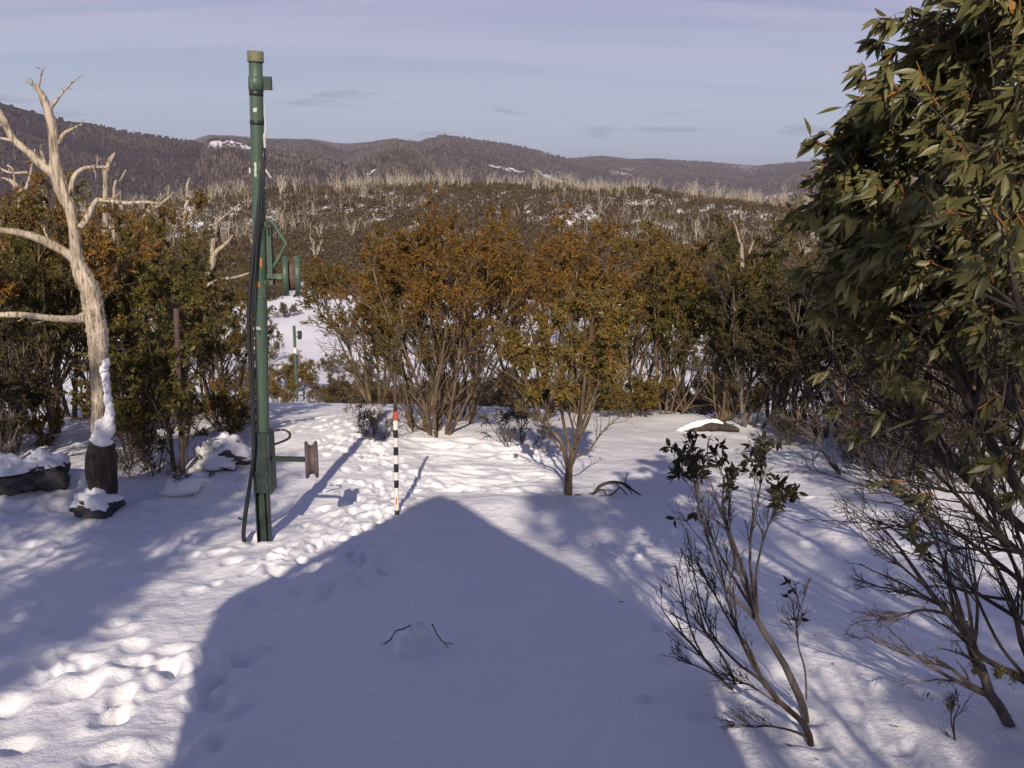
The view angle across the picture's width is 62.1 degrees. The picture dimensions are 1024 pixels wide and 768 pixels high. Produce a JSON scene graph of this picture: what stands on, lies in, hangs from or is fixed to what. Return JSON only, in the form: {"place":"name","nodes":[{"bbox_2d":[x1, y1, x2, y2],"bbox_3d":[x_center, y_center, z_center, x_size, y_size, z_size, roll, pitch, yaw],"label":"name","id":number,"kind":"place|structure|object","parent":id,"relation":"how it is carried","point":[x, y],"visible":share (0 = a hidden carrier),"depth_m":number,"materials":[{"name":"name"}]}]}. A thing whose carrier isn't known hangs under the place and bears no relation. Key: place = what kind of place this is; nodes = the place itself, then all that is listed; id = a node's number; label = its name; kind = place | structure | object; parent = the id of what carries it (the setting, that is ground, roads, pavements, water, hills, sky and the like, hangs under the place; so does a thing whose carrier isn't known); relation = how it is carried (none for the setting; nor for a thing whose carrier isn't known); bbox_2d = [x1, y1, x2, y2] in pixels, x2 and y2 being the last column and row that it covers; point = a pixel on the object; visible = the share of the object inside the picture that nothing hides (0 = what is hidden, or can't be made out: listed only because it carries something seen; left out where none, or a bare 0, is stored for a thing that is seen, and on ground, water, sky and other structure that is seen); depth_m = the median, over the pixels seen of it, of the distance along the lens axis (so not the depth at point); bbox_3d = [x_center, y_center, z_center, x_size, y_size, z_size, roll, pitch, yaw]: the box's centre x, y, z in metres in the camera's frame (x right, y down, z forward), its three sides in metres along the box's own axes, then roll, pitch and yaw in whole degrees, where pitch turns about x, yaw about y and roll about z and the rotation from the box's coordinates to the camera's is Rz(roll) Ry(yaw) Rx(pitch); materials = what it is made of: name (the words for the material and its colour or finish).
{"place":"outdoors","nodes":[
{"label":"outdoors","id":0,"kind":"place"},
{"bbox_2d":[0,104,830,215],"bbox_3d":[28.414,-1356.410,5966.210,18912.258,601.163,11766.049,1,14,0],"label":"hills","id":1,"kind":"structure","parent":0,"point":[96,147],"depth_m":1539.00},
{"bbox_2d":[0,102,884,212],"bbox_3d":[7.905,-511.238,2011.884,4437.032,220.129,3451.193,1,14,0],"label":"hill woodland","id":2,"kind":"object","parent":1,"relation":"on","point":[331,165],"visible":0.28,"depth_m":1149.07,"materials":[{"name":"plant"}]},
{"bbox_2d":[0,0,1016,165],"label":"sky","id":3,"kind":"structure","parent":0,"point":[724,81],"materials":[{"name":"blue"}]},
{"bbox_2d":[0,186,1023,767],"bbox_3d":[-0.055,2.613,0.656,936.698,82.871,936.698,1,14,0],"label":"snow ground","id":4,"kind":"structure","parent":0,"point":[146,626],"depth_m":8.26,"materials":[{"name":"snow"}]},
{"bbox_2d":[2,149,34,257],"bbox_3d":[-13.219,-2.493,23.168,1.354,7.580,0.217,1,14,0],"label":"dead tree","id":5,"kind":"object","parent":4,"relation":"on","point":[13,182],"visible":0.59,"depth_m":22.40,"materials":[{"name":"brown wood"}]},
{"bbox_2d":[0,452,39,495],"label":"boulder","id":6,"kind":"object","parent":4,"relation":"on","point":[16,475],"visible":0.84,"depth_m":12.15,"materials":[{"name":"stone"}]},
{"bbox_2d":[0,301,66,453],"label":"snow gum","id":7,"kind":"object","parent":4,"relation":"on","point":[14,378],"visible":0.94,"depth_m":13.79,"materials":[{"name":"green plant"}]},
{"bbox_2d":[1,406,66,453],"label":"bush","id":8,"kind":"object","parent":4,"relation":"on","point":[45,440],"visible":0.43,"depth_m":15.46,"materials":[{"name":"green plant"}]},
{"bbox_2d":[20,447,70,491],"bbox_3d":[-6.888,1.343,12.552,0.724,0.764,0.674,1,14,0],"label":"boulder","id":9,"kind":"object","parent":4,"relation":"on","point":[54,475],"visible":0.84,"depth_m":12.41,"materials":[{"name":"stone"}]},
{"bbox_2d":[0,182,125,435],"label":"snow gum","id":10,"kind":"object","parent":4,"relation":"on","point":[41,299],"visible":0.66,"depth_m":15.83,"materials":[{"name":"green plant"}]},
{"bbox_2d":[0,186,151,436],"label":"snow gum","id":11,"kind":"object","parent":4,"relation":"on","point":[5,217],"visible":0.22,"depth_m":16.82,"materials":[{"name":"green plant"}]},
{"bbox_2d":[0,207,164,429],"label":"snow gum","id":12,"kind":"object","parent":4,"relation":"on","point":[109,249],"visible":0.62,"depth_m":15.98,"materials":[{"name":"green plant"}]},
{"bbox_2d":[0,67,165,493],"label":"dead tree","id":13,"kind":"object","parent":4,"relation":"on","point":[101,461],"visible":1,"depth_m":11.68,"materials":[{"name":"wood"}]},
{"bbox_2d":[0,160,166,418],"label":"snow gum","id":14,"kind":"object","parent":4,"relation":"on","point":[37,177],"visible":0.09,"depth_m":19.48,"materials":[{"name":"green plant"}]},
{"bbox_2d":[69,487,125,518],"bbox_3d":[-6.026,1.761,12.291,0.699,0.559,0.672,7,15,22],"label":"boulder","id":15,"kind":"object","parent":4,"relation":"on","point":[97,503],"visible":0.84,"depth_m":12.11,"materials":[{"name":"stone"}]},
{"bbox_2d":[0,168,216,432],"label":"snow gum","id":16,"kind":"object","parent":4,"relation":"on","point":[135,294],"visible":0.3,"depth_m":17.67,"materials":[{"name":"green plant"}]},
{"bbox_2d":[102,152,114,236],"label":"dead tree","id":17,"kind":"object","parent":4,"relation":"on","point":[105,173],"visible":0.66,"depth_m":23.41,"materials":[{"name":"brown wood"}]},
{"bbox_2d":[111,170,125,383],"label":"dead tree","id":18,"kind":"object","parent":4,"relation":"on","point":[114,191],"visible":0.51,"depth_m":27.35,"materials":[{"name":"brown wood"}]},
{"bbox_2d":[61,342,191,464],"bbox_3d":[-6.420,0.508,14.419,1.863,2.588,1.743,14,19,42],"label":"sapling","id":19,"kind":"object","parent":4,"relation":"on","point":[78,400],"visible":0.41,"depth_m":14.18,"materials":[{"name":"green plant"}]},
{"bbox_2d":[89,412,178,477],"bbox_3d":[-6.263,1.180,14.094,1.510,1.361,1.511,-2,15,-14],"label":"shrub","id":20,"kind":"object","parent":4,"relation":"on","point":[153,446],"visible":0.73,"depth_m":14.17,"materials":[{"name":"green plant"}]},
{"bbox_2d":[71,293,235,471],"bbox_3d":[-5.836,0.308,14.483,2.280,3.386,2.437,5,15,15],"label":"sapling","id":21,"kind":"object","parent":4,"relation":"on","point":[170,404],"visible":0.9,"depth_m":14.03,"materials":[{"name":"green plant"}]},
{"bbox_2d":[142,192,173,319],"bbox_3d":[-12.656,-2.558,30.357,1.843,8.453,0.200,1,14,0],"label":"dead tree","id":22,"kind":"object","parent":4,"relation":"on","point":[161,202],"visible":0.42,"depth_m":29.41,"materials":[{"name":"brown wood"}]},
{"bbox_2d":[85,224,246,420],"bbox_3d":[-7.435,-1.165,19.812,3.455,5.233,4.045,5,15,14],"label":"snow gum","id":23,"kind":"object","parent":4,"relation":"on","point":[188,264],"visible":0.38,"depth_m":18.73,"materials":[{"name":"green plant"}]},
{"bbox_2d":[91,187,240,368],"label":"snow gum","id":24,"kind":"object","parent":4,"relation":"on","point":[199,201],"visible":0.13,"depth_m":21.23,"materials":[{"name":"green plant"}]},
{"bbox_2d":[173,308,189,473],"bbox_3d":[-5.527,0.189,14.150,0.214,2.918,0.118,1,14,0],"label":"marker post","id":25,"kind":"object","parent":4,"relation":"on","point":[185,433],"visible":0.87,"depth_m":14.04,"materials":[{"name":"metal"}]},
{"bbox_2d":[157,467,216,496],"bbox_3d":[-4.958,1.513,12.994,0.744,0.622,0.676,6,15,18],"label":"snow-covered rock","id":26,"kind":"object","parent":4,"relation":"on","point":[180,484],"visible":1,"depth_m":12.78,"materials":[{"name":"white stone"}]},
{"bbox_2d":[183,178,198,395],"bbox_3d":[-12.994,-3.153,34.333,1.312,10.083,0.238,1,14,0],"label":"dead tree","id":27,"kind":"object","parent":4,"relation":"on","point":[187,203],"visible":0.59,"depth_m":33.33,"materials":[{"name":"brown wood"}]},
{"bbox_2d":[132,273,283,425],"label":"snow gum","id":28,"kind":"object","parent":4,"relation":"on","point":[236,334],"visible":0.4,"depth_m":18.74,"materials":[{"name":"green plant"}]},
{"bbox_2d":[173,203,249,338],"bbox_3d":[-7.424,-1.616,20.257,2.494,5.308,0.220,1,14,0],"label":"dead tree","id":29,"kind":"object","parent":4,"relation":"on","point":[213,256],"visible":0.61,"depth_m":19.84,"materials":[{"name":"brown wood"}]},
{"bbox_2d":[192,431,251,471],"bbox_3d":[-5.076,1.307,14.984,0.985,0.851,1.030,-7,16,-29],"label":"boulder","id":30,"kind":"object","parent":4,"relation":"on","point":[223,450],"visible":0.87,"depth_m":14.75,"materials":[{"name":"stone"}]},
{"bbox_2d":[219,217,230,244],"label":"dead tree","id":31,"kind":"object","parent":4,"relation":"on","point":[225,232],"visible":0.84,"depth_m":232.15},
{"bbox_2d":[184,372,269,435],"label":"bush","id":32,"kind":"object","parent":4,"relation":"on","point":[229,410],"visible":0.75,"depth_m":18.61,"materials":[{"name":"green plant"}]},
{"bbox_2d":[237,268,253,290],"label":"shrub","id":33,"kind":"object","parent":4,"relation":"on","point":[244,279],"visible":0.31,"depth_m":137.51,"materials":[{"name":"green plant"}]},
{"bbox_2d":[231,356,273,399],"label":"shrub","id":34,"kind":"object","parent":4,"relation":"on","point":[246,376],"visible":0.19,"depth_m":61.38,"materials":[{"name":"green plant"}]},
{"bbox_2d":[268,334,285,359],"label":"shrub","id":35,"kind":"object","parent":4,"relation":"on","point":[277,346],"visible":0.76,"depth_m":89.90,"materials":[{"name":"green plant"}]},
{"bbox_2d":[238,50,318,542],"bbox_3d":[-2.897,-0.811,10.307,1.064,6.043,0.508,1,14,0],"label":"lift pylon","id":36,"kind":"object","parent":4,"relation":"on","point":[262,473],"visible":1,"depth_m":10.19,"materials":[{"name":"metal"}]},
{"bbox_2d":[269,376,298,402],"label":"shrub","id":37,"kind":"object","parent":4,"relation":"on","point":[276,391],"visible":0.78,"depth_m":42.46,"materials":[{"name":"green plant"}]},
{"bbox_2d":[268,366,300,387],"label":"shrub","id":38,"kind":"object","parent":4,"relation":"on","point":[279,378],"visible":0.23,"depth_m":71.95,"materials":[{"name":"grey plant"}]},
{"bbox_2d":[268,302,302,317],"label":"shrub","id":39,"kind":"object","parent":4,"relation":"on","point":[283,308],"visible":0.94,"depth_m":119.18,"materials":[{"name":"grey plant"}]},
{"bbox_2d":[268,349,321,390],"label":"bush","id":40,"kind":"object","parent":4,"relation":"on","point":[304,375],"visible":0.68,"depth_m":69.54,"materials":[{"name":"green plant"}]},
{"bbox_2d":[293,326,304,400],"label":"lift pylon","id":41,"kind":"object","parent":4,"relation":"on","point":[299,335],"visible":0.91,"depth_m":61.38,"materials":[{"name":"metal"}]},
{"bbox_2d":[299,377,333,399],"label":"shrub","id":42,"kind":"object","parent":4,"relation":"on","point":[315,387],"visible":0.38,"depth_m":64.19,"materials":[{"name":"green plant"}]},
{"bbox_2d":[306,386,343,402],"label":"shrub","id":43,"kind":"object","parent":4,"relation":"on","point":[311,392],"visible":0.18,"depth_m":44.23,"materials":[{"name":"grey plant"}]},
{"bbox_2d":[318,352,353,373],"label":"shrub","id":44,"kind":"object","parent":4,"relation":"on","point":[329,365],"visible":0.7,"depth_m":83.73,"materials":[{"name":"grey plant"}]},
{"bbox_2d":[325,379,361,402],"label":"shrub","id":45,"kind":"object","parent":4,"relation":"on","point":[346,391],"visible":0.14,"depth_m":42.44,"materials":[{"name":"green plant"}]},
{"bbox_2d":[309,369,382,402],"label":"shrub","id":46,"kind":"object","parent":4,"relation":"on","point":[335,389],"visible":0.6,"depth_m":39.43,"materials":[{"name":"green plant"}]},
{"bbox_2d":[337,356,379,378],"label":"shrub","id":47,"kind":"object","parent":4,"relation":"on","point":[356,366],"visible":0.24,"depth_m":80.40,"materials":[{"name":"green plant"}]},
{"bbox_2d":[293,219,424,404],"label":"snow gum","id":48,"kind":"object","parent":4,"relation":"on","point":[326,280],"visible":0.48,"depth_m":24.10,"materials":[{"name":"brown plant"}]},
{"bbox_2d":[349,384,392,403],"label":"shrub","id":49,"kind":"object","parent":4,"relation":"on","point":[354,393],"visible":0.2,"depth_m":36.77,"materials":[{"name":"green plant"}]},
{"bbox_2d":[343,396,400,441],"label":"shrub","id":50,"kind":"object","parent":4,"relation":"on","point":[373,421],"visible":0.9,"depth_m":17.26,"materials":[{"name":"grey plant"}]},
{"bbox_2d":[360,385,410,403],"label":"shrub","id":51,"kind":"object","parent":4,"relation":"on","point":[374,394],"visible":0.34,"depth_m":34.72,"materials":[{"name":"green plant"}]},
{"bbox_2d":[393,372,398,514],"bbox_3d":[-1.639,0.872,11.995,0.072,2.120,0.084,1,14,0],"label":"snow pole","id":52,"kind":"object","parent":4,"relation":"on","point":[396,462],"visible":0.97,"depth_m":11.97,"materials":[{"name":"white paint"}]},
{"bbox_2d":[0,172,814,258],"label":"dead scrub","id":53,"kind":"object","parent":4,"relation":"on","point":[717,194],"visible":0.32,"depth_m":297.25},
{"bbox_2d":[380,619,451,655],"bbox_3d":[-0.746,2.157,7.168,0.544,0.400,0.494,9,16,28],"label":"snow mound","id":54,"kind":"object","parent":4,"relation":"on","point":[418,636],"visible":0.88,"depth_m":7.10,"materials":[{"name":"snow"}]},
{"bbox_2d":[351,263,509,436],"bbox_3d":[-1.736,-0.622,18.222,3.354,3.813,2.869,-3,15,-16],"label":"snow gum","id":55,"kind":"object","parent":4,"relation":"on","point":[393,362],"visible":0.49,"depth_m":17.71,"materials":[{"name":"green plant"}]},
{"bbox_2d":[310,209,557,437],"bbox_3d":[-1.339,-0.929,17.369,4.725,5.064,3.988,4,14,12],"label":"snow gum","id":56,"kind":"object","parent":4,"relation":"on","point":[473,289],"visible":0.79,"depth_m":17.14,"materials":[{"name":"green plant"}]},
{"bbox_2d":[424,373,502,406],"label":"shrub","id":57,"kind":"object","parent":4,"relation":"on","point":[498,399],"visible":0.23,"depth_m":32.51,"materials":[{"name":"green plant"}]},
{"bbox_2d":[376,184,571,423],"bbox_3d":[-1.077,-1.310,18.269,3.610,5.738,5.440,-2,14,-12],"label":"snow gum","id":58,"kind":"object","parent":4,"relation":"on","point":[508,267],"visible":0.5,"depth_m":18.37,"materials":[{"name":"brown plant"}]},
{"bbox_2d":[0,179,1004,302],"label":"heath","id":59,"kind":"object","parent":4,"relation":"on","point":[337,249],"visible":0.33,"depth_m":273.37,"materials":[{"name":"brown plant"}]},
{"bbox_2d":[490,381,540,406],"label":"shrub","id":60,"kind":"object","parent":4,"relation":"on","point":[502,392],"visible":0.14,"depth_m":35.37,"materials":[{"name":"green plant"}]},
{"bbox_2d":[472,387,559,450],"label":"shrub","id":61,"kind":"object","parent":4,"relation":"on","point":[506,415],"visible":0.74,"depth_m":17.60,"materials":[{"name":"grey plant"}]},
{"bbox_2d":[496,369,549,404],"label":"shrub","id":62,"kind":"object","parent":4,"relation":"on","point":[506,395],"visible":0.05,"depth_m":36.37,"materials":[{"name":"green plant"}]},
{"bbox_2d":[506,376,581,408],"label":"shrub","id":63,"kind":"object","parent":4,"relation":"on","point":[543,396],"visible":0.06,"depth_m":33.99,"materials":[{"name":"green plant"}]},
{"bbox_2d":[443,203,665,420],"bbox_3d":[1.083,-1.547,22.491,5.850,6.271,4.938,-7,16,-29],"label":"snow gum","id":64,"kind":"object","parent":4,"relation":"on","point":[551,248],"visible":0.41,"depth_m":22.14,"materials":[{"name":"brown plant"}]},
{"bbox_2d":[482,283,643,495],"bbox_3d":[0.922,0.127,13.951,2.449,3.626,1.626,7,15,22],"label":"sapling","id":65,"kind":"object","parent":4,"relation":"on","point":[608,361],"visible":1,"depth_m":13.58,"materials":[{"name":"green plant"}]},
{"bbox_2d":[558,380,619,410],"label":"shrub","id":66,"kind":"object","parent":4,"relation":"on","point":[595,407],"visible":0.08,"depth_m":30.79,"materials":[{"name":"grey plant"}]},
{"bbox_2d":[575,473,640,495],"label":"fallen branch","id":67,"kind":"object","parent":4,"relation":"on","point":[599,486],"visible":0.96,"depth_m":13.97,"materials":[{"name":"wood"}]},
{"bbox_2d":[529,203,718,413],"bbox_3d":[2.921,-1.756,24.447,6.329,6.676,4.201,4,14,12],"label":"snow gum","id":68,"kind":"object","parent":4,"relation":"on","point":[569,263],"visible":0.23,"depth_m":23.80,"materials":[{"name":"green plant"}]},
{"bbox_2d":[585,372,679,417],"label":"bush","id":69,"kind":"object","parent":4,"relation":"on","point":[648,388],"visible":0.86,"depth_m":23.93,"materials":[{"name":"green plant"}]},
{"bbox_2d":[574,218,745,410],"bbox_3d":[3.751,-1.744,25.552,4.958,6.196,4.744,-1,14,-10],"label":"snow gum","id":70,"kind":"object","parent":4,"relation":"on","point":[644,357],"visible":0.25,"depth_m":24.63,"materials":[{"name":"green plant"}]},
{"bbox_2d":[637,387,694,411],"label":"shrub","id":71,"kind":"object","parent":4,"relation":"on","point":[662,404],"visible":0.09,"depth_m":36.08,"materials":[{"name":"grey plant"}]},
{"bbox_2d":[659,388,716,412],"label":"shrub","id":72,"kind":"object","parent":4,"relation":"on","point":[687,401],"visible":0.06,"depth_m":35.77,"materials":[{"name":"grey plant"}]},
{"bbox_2d":[654,543,734,689],"bbox_3d":[1.378,1.741,6.328,0.669,1.190,0.246,1,14,0],"label":"shrub","id":73,"kind":"object","parent":4,"relation":"on","point":[698,650],"visible":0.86,"depth_m":6.35,"materials":[{"name":"brown plant"}]},
{"bbox_2d":[613,215,776,415],"bbox_3d":[5.409,-1.868,25.915,4.892,6.502,5.719,6,15,20],"label":"snow gum","id":74,"kind":"object","parent":4,"relation":"on","point":[699,248],"visible":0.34,"depth_m":24.66,"materials":[{"name":"green plant"}]},
{"bbox_2d":[620,247,771,413],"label":"snow gum","id":75,"kind":"object","parent":4,"relation":"on","point":[666,347],"visible":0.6,"depth_m":23.83,"materials":[{"name":"green plant"}]},
{"bbox_2d":[677,412,744,431],"bbox_3d":[5.153,1.048,22.045,1.798,0.626,0.352,1,14,0],"label":"fallen log","id":76,"kind":"object","parent":4,"relation":"on","point":[710,425],"visible":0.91,"depth_m":21.98,"materials":[{"name":"brown plant"}]},
{"bbox_2d":[676,375,748,414],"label":"shrub","id":77,"kind":"object","parent":4,"relation":"on","point":[696,401],"visible":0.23,"depth_m":32.09,"materials":[{"name":"grey plant"}]},
{"bbox_2d":[672,208,798,420],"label":"snow gum","id":78,"kind":"object","parent":4,"relation":"on","point":[736,280],"visible":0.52,"depth_m":22.60,"materials":[{"name":"green plant"}]},
{"bbox_2d":[660,429,811,722],"bbox_3d":[1.496,1.347,5.782,1.106,2.218,0.782,10,16,31],"label":"shrub","id":79,"kind":"object","parent":4,"relation":"on","point":[694,468],"visible":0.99,"depth_m":5.63,"materials":[{"name":"plant"}]},
{"bbox_2d":[666,518,813,746],"bbox_3d":[1.495,1.638,5.574,1.110,1.627,0.338,-1,14,-8],"label":"shrub","id":80,"kind":"object","parent":4,"relation":"on","point":[808,734],"visible":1,"depth_m":5.54,"materials":[{"name":"brown plant"}]},
{"bbox_2d":[733,221,753,416],"bbox_3d":[6.478,-1.689,24.290,0.839,5.815,0.133,1,14,0],"label":"dead tree","id":81,"kind":"object","parent":4,"relation":"on","point":[741,263],"visible":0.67,"depth_m":23.75,"materials":[{"name":"brown wood"}]},
{"bbox_2d":[691,263,819,427],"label":"snow gum","id":82,"kind":"object","parent":4,"relation":"on","point":[724,347],"visible":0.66,"depth_m":22.31,"materials":[{"name":"green plant"}]},
{"bbox_2d":[733,383,778,412],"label":"shrub","id":83,"kind":"object","parent":4,"relation":"on","point":[757,396],"visible":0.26,"depth_m":34.57,"materials":[{"name":"green plant"}]},
{"bbox_2d":[740,192,828,417],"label":"snow gum","id":84,"kind":"object","parent":4,"relation":"on","point":[770,255],"visible":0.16,"depth_m":23.25,"materials":[{"name":"green plant"}]},
{"bbox_2d":[732,246,840,434],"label":"snow gum","id":85,"kind":"object","parent":4,"relation":"on","point":[786,324],"visible":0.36,"depth_m":21.33,"materials":[{"name":"green plant"}]},
{"bbox_2d":[767,406,827,445],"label":"shrub","id":86,"kind":"object","parent":4,"relation":"on","point":[786,422],"visible":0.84,"depth_m":19.91,"materials":[{"name":"grey plant"}]},
{"bbox_2d":[753,270,866,426],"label":"snow gum","id":87,"kind":"object","parent":4,"relation":"on","point":[774,311],"depth_m":22.89,"materials":[{"name":"green plant"}]},
{"bbox_2d":[757,268,872,437],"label":"snow gum","id":88,"kind":"object","parent":4,"relation":"on","point":[815,358],"visible":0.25,"depth_m":20.23,"materials":[{"name":"green plant"}]},
{"bbox_2d":[825,421,887,464],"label":"shrub","id":89,"kind":"object","parent":4,"relation":"on","point":[842,443],"visible":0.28,"depth_m":16.28,"materials":[{"name":"grey plant"}]},
{"bbox_2d":[804,294,919,451],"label":"snow gum","id":90,"kind":"object","parent":4,"relation":"on","point":[837,357],"visible":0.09,"depth_m":18.54,"materials":[{"name":"green plant"}]},
{"bbox_2d":[826,347,920,480],"bbox_3d":[3.932,0.326,9.370,1.006,1.590,0.431,1,14,0],"label":"shrub","id":91,"kind":"object","parent":4,"relation":"on","point":[891,449],"visible":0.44,"depth_m":9.40,"materials":[{"name":"brown plant"}]},
{"bbox_2d":[775,345,1001,476],"bbox_3d":[6.415,0.568,15.178,3.625,3.266,3.622,-3,15,-17],"label":"shrub","id":92,"kind":"object","parent":4,"relation":"on","point":[817,423],"visible":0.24,"depth_m":14.78,"materials":[{"name":"brown plant"}]},
{"bbox_2d":[778,0,1023,562],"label":"snow gum","id":93,"kind":"object","parent":4,"relation":"on","point":[928,216],"visible":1,"depth_m":4.23,"materials":[{"name":"green plant"}]},
{"bbox_2d":[801,422,1023,625],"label":"shrub","id":94,"kind":"object","parent":4,"relation":"on","point":[1004,568],"visible":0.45,"depth_m":6.00,"materials":[{"name":"brown plant"}]},
{"bbox_2d":[827,482,1015,727],"bbox_3d":[2.906,1.667,5.736,1.678,2.313,0.677,1,14,0],"label":"shrub","id":95,"kind":"object","parent":4,"relation":"on","point":[986,690],"visible":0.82,"depth_m":5.72,"materials":[{"name":"brown plant"}]},
{"bbox_2d":[849,333,1005,491],"bbox_3d":[3.837,0.176,7.733,1.514,1.887,0.627,1,14,0],"label":"shrub","id":96,"kind":"object","parent":4,"relation":"on","point":[972,445],"visible":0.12,"depth_m":7.77,"materials":[{"name":"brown plant"}]},
{"bbox_2d":[835,344,1023,494],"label":"shrub","id":97,"kind":"object","parent":4,"relation":"on","point":[949,441],"visible":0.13,"depth_m":13.18,"materials":[{"name":"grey plant"}]},
{"bbox_2d":[868,299,1023,467],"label":"snow gum","id":98,"kind":"object","parent":4,"relation":"on","point":[921,341],"visible":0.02,"depth_m":15.68,"materials":[{"name":"green plant"}]},
{"bbox_2d":[942,680,975,740],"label":"shrub","id":99,"kind":"object","parent":4,"relation":"on","point":[955,716],"visible":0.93,"depth_m":5.68,"materials":[{"name":"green plant"}]},
{"bbox_2d":[907,442,1023,691],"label":"shrub","id":100,"kind":"object","parent":4,"relation":"on","point":[1015,675],"visible":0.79,"depth_m":5.48,"materials":[{"name":"brown plant"}]},
{"bbox_2d":[922,322,1023,475],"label":"snow gum","id":101,"kind":"object","parent":4,"relation":"on","point":[979,445],"visible":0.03,"depth_m":13.98,"materials":[{"name":"green plant"}]},
{"bbox_2d":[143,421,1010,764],"bbox_3d":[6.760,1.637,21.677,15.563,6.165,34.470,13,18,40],"label":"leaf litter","id":102,"kind":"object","parent":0,"point":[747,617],"visible":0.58,"depth_m":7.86,"materials":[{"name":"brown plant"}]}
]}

